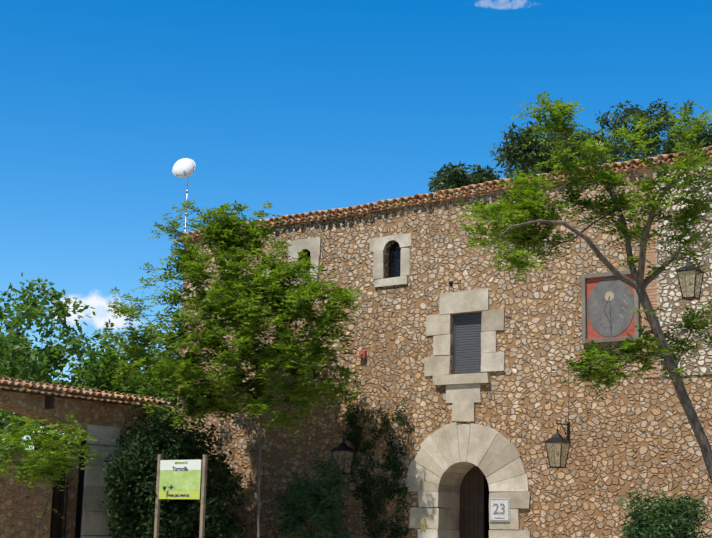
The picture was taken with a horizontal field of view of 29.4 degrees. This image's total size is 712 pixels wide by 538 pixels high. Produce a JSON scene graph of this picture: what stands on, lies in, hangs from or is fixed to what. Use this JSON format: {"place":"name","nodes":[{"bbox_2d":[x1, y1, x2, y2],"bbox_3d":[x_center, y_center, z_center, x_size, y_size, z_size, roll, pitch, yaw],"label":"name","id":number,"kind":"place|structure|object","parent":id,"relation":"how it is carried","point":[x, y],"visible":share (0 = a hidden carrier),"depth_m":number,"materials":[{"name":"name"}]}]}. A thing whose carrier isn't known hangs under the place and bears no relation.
{"place":"outdoors","nodes":[
{"label":"outdoors","id":0,"kind":"place"},
{"bbox_2d":[44,395,53,408],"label":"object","id":1,"kind":"object","parent":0,"point":[49,402],"visible":0.86,"depth_m":30.57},
{"bbox_2d":[34,433,67,537],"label":"doorway","id":2,"kind":"structure","parent":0,"point":[55,514],"depth_m":31.41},
{"bbox_2d":[0,390,160,537],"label":"wall","id":3,"kind":"structure","parent":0,"point":[85,413],"depth_m":31.42,"materials":[{"name":"brown stone"}]},
{"bbox_2d":[0,388,166,409],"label":"roof eave","id":4,"kind":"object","parent":3,"relation":"on","point":[71,397],"depth_m":31.17,"materials":[{"name":"brown tile"}]},
{"bbox_2d":[0,376,173,409],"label":"roof tiles","id":5,"kind":"object","parent":4,"relation":"on","point":[19,384],"visible":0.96,"depth_m":31.42,"materials":[{"name":"orange tile"}]},
{"bbox_2d":[53,294,129,329],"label":"cloud","id":6,"kind":"structure","parent":0,"point":[101,317],"depth_m":2509.19,"materials":[{"name":"white"}]},
{"bbox_2d":[80,425,119,537],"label":"stone gate pillar","id":7,"kind":"structure","parent":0,"point":[94,521],"depth_m":31.59,"materials":[{"name":"grey stone"}]},
{"bbox_2d":[50,431,86,537],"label":"iron gate leaf","id":8,"kind":"object","parent":7,"relation":"attached to","point":[79,505],"visible":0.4,"depth_m":31.20,"materials":[{"name":"black metal"}]},
{"bbox_2d":[0,0,711,449],"label":"sky","id":9,"kind":"structure","parent":0,"point":[297,106],"materials":[{"name":"blue"}]},
{"bbox_2d":[176,160,711,537],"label":"stone wall","id":10,"kind":"structure","parent":0,"point":[634,432],"depth_m":28.84,"materials":[{"name":"beige stone"}]},
{"bbox_2d":[581,269,639,343],"bbox_3d":[5.112,0.766,27.145,1.240,1.420,0.175,-7,-14,35],"label":"sundial frame","id":11,"kind":"object","parent":10,"relation":"attached to","point":[584,277],"visible":0.54,"depth_m":27.23,"materials":[{"name":"beige stone"}]},
{"bbox_2d":[459,466,484,537],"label":"door leaf","id":12,"kind":"object","parent":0,"point":[472,509],"visible":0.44,"depth_m":29.19,"materials":[{"name":"brown wood"}]},
{"bbox_2d":[485,477,490,537],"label":"dark house interior","id":13,"kind":"object","parent":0,"point":[487,529],"depth_m":31.43,"materials":[{"name":"black"}]},
{"bbox_2d":[657,159,711,376],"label":"house wall","id":14,"kind":"structure","parent":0,"point":[672,303],"depth_m":26.26,"materials":[{"name":"beige stone"}]},
{"label":"ground","id":15,"kind":"structure","parent":0,"visible":0},
{"bbox_2d":[0,329,59,449],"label":"tree","id":16,"kind":"object","parent":15,"relation":"on","point":[11,352],"visible":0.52,"depth_m":43.72,"materials":[{"name":"green plant"}]},
{"bbox_2d":[0,273,100,441],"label":"tree","id":17,"kind":"object","parent":15,"relation":"on","point":[30,306],"visible":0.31,"depth_m":49.39,"materials":[{"name":"green plant"}]},
{"bbox_2d":[0,411,104,537],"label":"tree","id":18,"kind":"object","parent":15,"relation":"on","point":[43,468],"visible":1,"depth_m":27.03,"materials":[{"name":"green plant"}]},
{"bbox_2d":[0,427,149,537],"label":"wall","id":19,"kind":"structure","parent":15,"relation":"on","point":[21,506],"depth_m":29.80,"materials":[{"name":"brown stone"}]},
{"bbox_2d":[67,326,178,413],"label":"tree","id":20,"kind":"object","parent":15,"relation":"on","point":[96,370],"visible":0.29,"depth_m":45.13,"materials":[{"name":"green plant"}]},
{"bbox_2d":[108,402,198,537],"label":"bush","id":21,"kind":"object","parent":15,"relation":"on","point":[154,417],"visible":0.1,"depth_m":32.35,"materials":[{"name":"green plant"}]},
{"bbox_2d":[99,418,248,537],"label":"bush","id":22,"kind":"object","parent":15,"relation":"on","point":[139,500],"visible":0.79,"depth_m":29.64,"materials":[{"name":"green plant"}]},
{"bbox_2d":[154,455,207,537],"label":"sign posts","id":23,"kind":"object","parent":15,"relation":"on","point":[202,506],"visible":1,"depth_m":28.22,"materials":[{"name":"brown wood"}]},
{"bbox_2d":[159,460,201,498],"bbox_3d":[-3.703,4.428,28.520,1.167,0.818,0.024,-7,-14,35],"label":"sign board","id":24,"kind":"object","parent":23,"relation":"attached to","point":[180,482],"visible":0.96,"depth_m":28.50,"materials":[{"name":"green plastic"}]},
{"bbox_2d":[169,494,188,496],"bbox_3d":[-3.718,4.752,28.446,0.582,0.049,0.003,-7,-14,35],"label":"sign lettering","id":25,"kind":"object","parent":24,"relation":"attached to","point":[181,495],"visible":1,"depth_m":28.43},
{"bbox_2d":[173,467,187,470],"bbox_3d":[-3.706,4.204,28.552,0.443,0.085,0.003,-7,-14,35],"label":"sign lettering","id":26,"kind":"object","parent":24,"relation":"attached to","point":[185,468],"visible":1,"depth_m":28.52},
{"bbox_2d":[96,199,365,537],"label":"tree","id":27,"kind":"object","parent":15,"relation":"on","point":[250,311],"visible":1,"depth_m":28.99,"materials":[{"name":"green plant"}]},
{"bbox_2d":[268,453,351,537],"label":"shrub","id":28,"kind":"object","parent":15,"relation":"on","point":[291,524],"visible":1,"depth_m":29.35,"materials":[{"name":"green plant"}]},
{"bbox_2d":[335,397,414,537],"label":"climbing shrub","id":29,"kind":"object","parent":15,"relation":"on","point":[388,491],"visible":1,"depth_m":29.55,"materials":[{"name":"green plant"}]},
{"bbox_2d":[288,233,530,537],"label":"dressed stone blocks","id":30,"kind":"structure","parent":15,"relation":"on","point":[463,396],"depth_m":28.93,"materials":[{"name":"beige stone"}]},
{"bbox_2d":[304,242,400,277],"bbox_3d":[-0.051,-0.105,31.387,2.990,1.020,0.020,-7,-14,35],"label":"dark window glass","id":31,"kind":"object","parent":30,"relation":"attached to","point":[393,266],"depth_m":30.72,"materials":[{"name":"black glass"}]},
{"bbox_2d":[400,248,409,275],"bbox_3d":[1.187,-0.139,30.398,0.262,0.657,0.319,-7,-14,35],"label":"dressed stone jamb","id":32,"kind":"object","parent":30,"relation":"attached to","point":[405,263],"visible":0.56,"depth_m":30.27,"materials":[{"name":"beige stone"}]},
{"bbox_2d":[421,519,425,529],"bbox_3d":[1.429,5.427,28.799,0.120,0.220,0.020,-7,-14,35],"label":"small plaque","id":33,"kind":"object","parent":30,"relation":"attached to","point":[423,524],"visible":0.94,"depth_m":28.78,"materials":[{"name":"yellow"}]},
{"bbox_2d":[489,499,509,521],"bbox_3d":[2.941,4.938,27.782,0.480,0.460,0.026,-7,-14,35],"label":"house number tile","id":34,"kind":"object","parent":30,"relation":"attached to","point":[505,516],"visible":0.97,"depth_m":27.77,"materials":[{"name":"white ceramic"}]},
{"bbox_2d":[493,503,504,513],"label":"house number digits","id":35,"kind":"object","parent":34,"relation":"attached to","point":[503,512],"visible":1,"depth_m":27.77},
{"bbox_2d":[428,161,502,192],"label":"pine wood","id":36,"kind":"object","parent":15,"relation":"on","point":[456,176],"visible":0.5,"depth_m":60.88,"materials":[{"name":"green plant"}]},
{"bbox_2d":[488,121,582,178],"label":"pine wood","id":37,"kind":"object","parent":15,"relation":"on","point":[526,159],"visible":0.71,"depth_m":58.69,"materials":[{"name":"green plant"}]},
{"bbox_2d":[448,90,711,483],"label":"airy tree","id":38,"kind":"object","parent":15,"relation":"on","point":[526,234],"visible":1,"depth_m":19.35,"materials":[{"name":"green plant"}]},
{"bbox_2d":[544,127,618,167],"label":"pine wood","id":39,"kind":"object","parent":15,"relation":"on","point":[600,138],"visible":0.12,"depth_m":68.53,"materials":[{"name":"green plant"}]},
{"bbox_2d":[576,98,704,164],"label":"pine wood","id":40,"kind":"object","parent":15,"relation":"on","point":[616,155],"visible":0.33,"depth_m":62.26,"materials":[{"name":"green plant"}]},
{"bbox_2d":[615,485,711,537],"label":"shrub","id":41,"kind":"object","parent":15,"relation":"on","point":[654,523],"visible":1,"depth_m":23.45,"materials":[{"name":"green plant"}]},
{"bbox_2d":[655,116,711,153],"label":"pine wood","id":42,"kind":"object","parent":15,"relation":"on","point":[669,145],"visible":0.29,"depth_m":58.89,"materials":[{"name":"green plant"}]},
{"bbox_3d":[5.847,3.529,32.621,17.820,8.600,8.700,-7,-14,35],"label":"house","id":43,"kind":"object","parent":15,"relation":"on","visible":0},
{"bbox_2d":[172,158,195,232],"bbox_3d":[-4.462,-1.455,34.737,0.587,2.931,0.401,-7,-14,35],"label":"antenna mast dish","id":44,"kind":"object","parent":43,"relation":"on","point":[184,167],"visible":0.92,"depth_m":34.82,"materials":[{"name":"silver metal"}]},
{"bbox_2d":[330,377,357,473],"bbox_3d":[-0.188,3.467,30.035,0.421,2.214,0.699,-7,-14,35],"label":"wall lantern","id":45,"kind":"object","parent":43,"relation":"attached to","point":[343,452],"depth_m":29.69,"materials":[{"name":"black metal"}]},
{"bbox_2d":[304,241,400,277],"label":"window iron bars","id":46,"kind":"object","parent":43,"relation":"attached to","point":[399,248],"depth_m":30.64,"materials":[{"name":"black metal"}]},
{"bbox_2d":[359,350,366,358],"bbox_3d":[0.141,1.922,30.469,0.160,0.180,0.133,-7,-14,35],"label":"alarm box","id":47,"kind":"object","parent":43,"relation":"attached to","point":[362,354],"visible":0.98,"depth_m":30.44,"materials":[{"name":"red plastic"}]},
{"bbox_2d":[269,185,598,249],"bbox_3d":[0.652,-0.643,30.712,12.350,1.430,0.001,-7,-14,35],"label":"stain under eave","id":48,"kind":"object","parent":43,"relation":"attached to","point":[431,218],"visible":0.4,"depth_m":30.05,"materials":[{"name":"brown"}]},
{"bbox_2d":[181,155,711,241],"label":"roof eave","id":49,"kind":"object","parent":43,"relation":"on","point":[435,200],"visible":0.25,"depth_m":30.22,"materials":[{"name":"brown tile"}]},
{"bbox_2d":[174,146,711,241],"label":"roof tiles","id":50,"kind":"object","parent":49,"relation":"on","point":[618,166],"visible":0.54,"depth_m":30.16,"materials":[{"name":"brown tile"}]},
{"bbox_2d":[406,422,528,492],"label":"door arch voussoirs","id":51,"kind":"object","parent":43,"relation":"attached to","point":[448,457],"depth_m":28.59,"materials":[{"name":"beige stone"}]},
{"bbox_2d":[453,312,481,373],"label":"window shutter","id":52,"kind":"object","parent":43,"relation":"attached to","point":[465,350],"depth_m":29.09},
{"bbox_2d":[544,370,570,469],"bbox_3d":[4.077,2.894,27.009,0.421,2.214,0.699,-7,-14,35],"label":"wall lantern","id":53,"kind":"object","parent":43,"relation":"attached to","point":[557,444],"depth_m":26.67,"materials":[{"name":"black metal"}]},
{"bbox_2d":[586,275,634,338],"bbox_3d":[5.051,0.749,27.062,1.060,1.240,0.384,-7,-14,35],"label":"sundial","id":54,"kind":"object","parent":43,"relation":"attached to","point":[610,303],"visible":0.92,"depth_m":27.13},
{"bbox_2d":[640,168,660,376],"bbox_3d":[5.869,0.056,26.834,0.366,4.202,0.226,-7,-14,35],"label":"brick strip","id":55,"kind":"object","parent":43,"relation":"attached to","point":[645,172],"visible":0.23,"depth_m":26.73,"materials":[{"name":"brown brick"}]},
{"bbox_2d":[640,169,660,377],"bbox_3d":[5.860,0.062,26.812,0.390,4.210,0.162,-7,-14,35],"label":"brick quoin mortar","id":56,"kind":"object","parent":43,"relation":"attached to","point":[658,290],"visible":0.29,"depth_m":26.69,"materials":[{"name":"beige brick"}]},
{"bbox_2d":[675,248,704,300],"bbox_3d":[6.440,-0.474,25.956,0.441,2.257,0.732,-7,-14,35],"label":"wall lantern","id":57,"kind":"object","parent":43,"relation":"attached to","point":[690,282],"depth_m":25.59,"materials":[{"name":"beige glass"}]}
]}

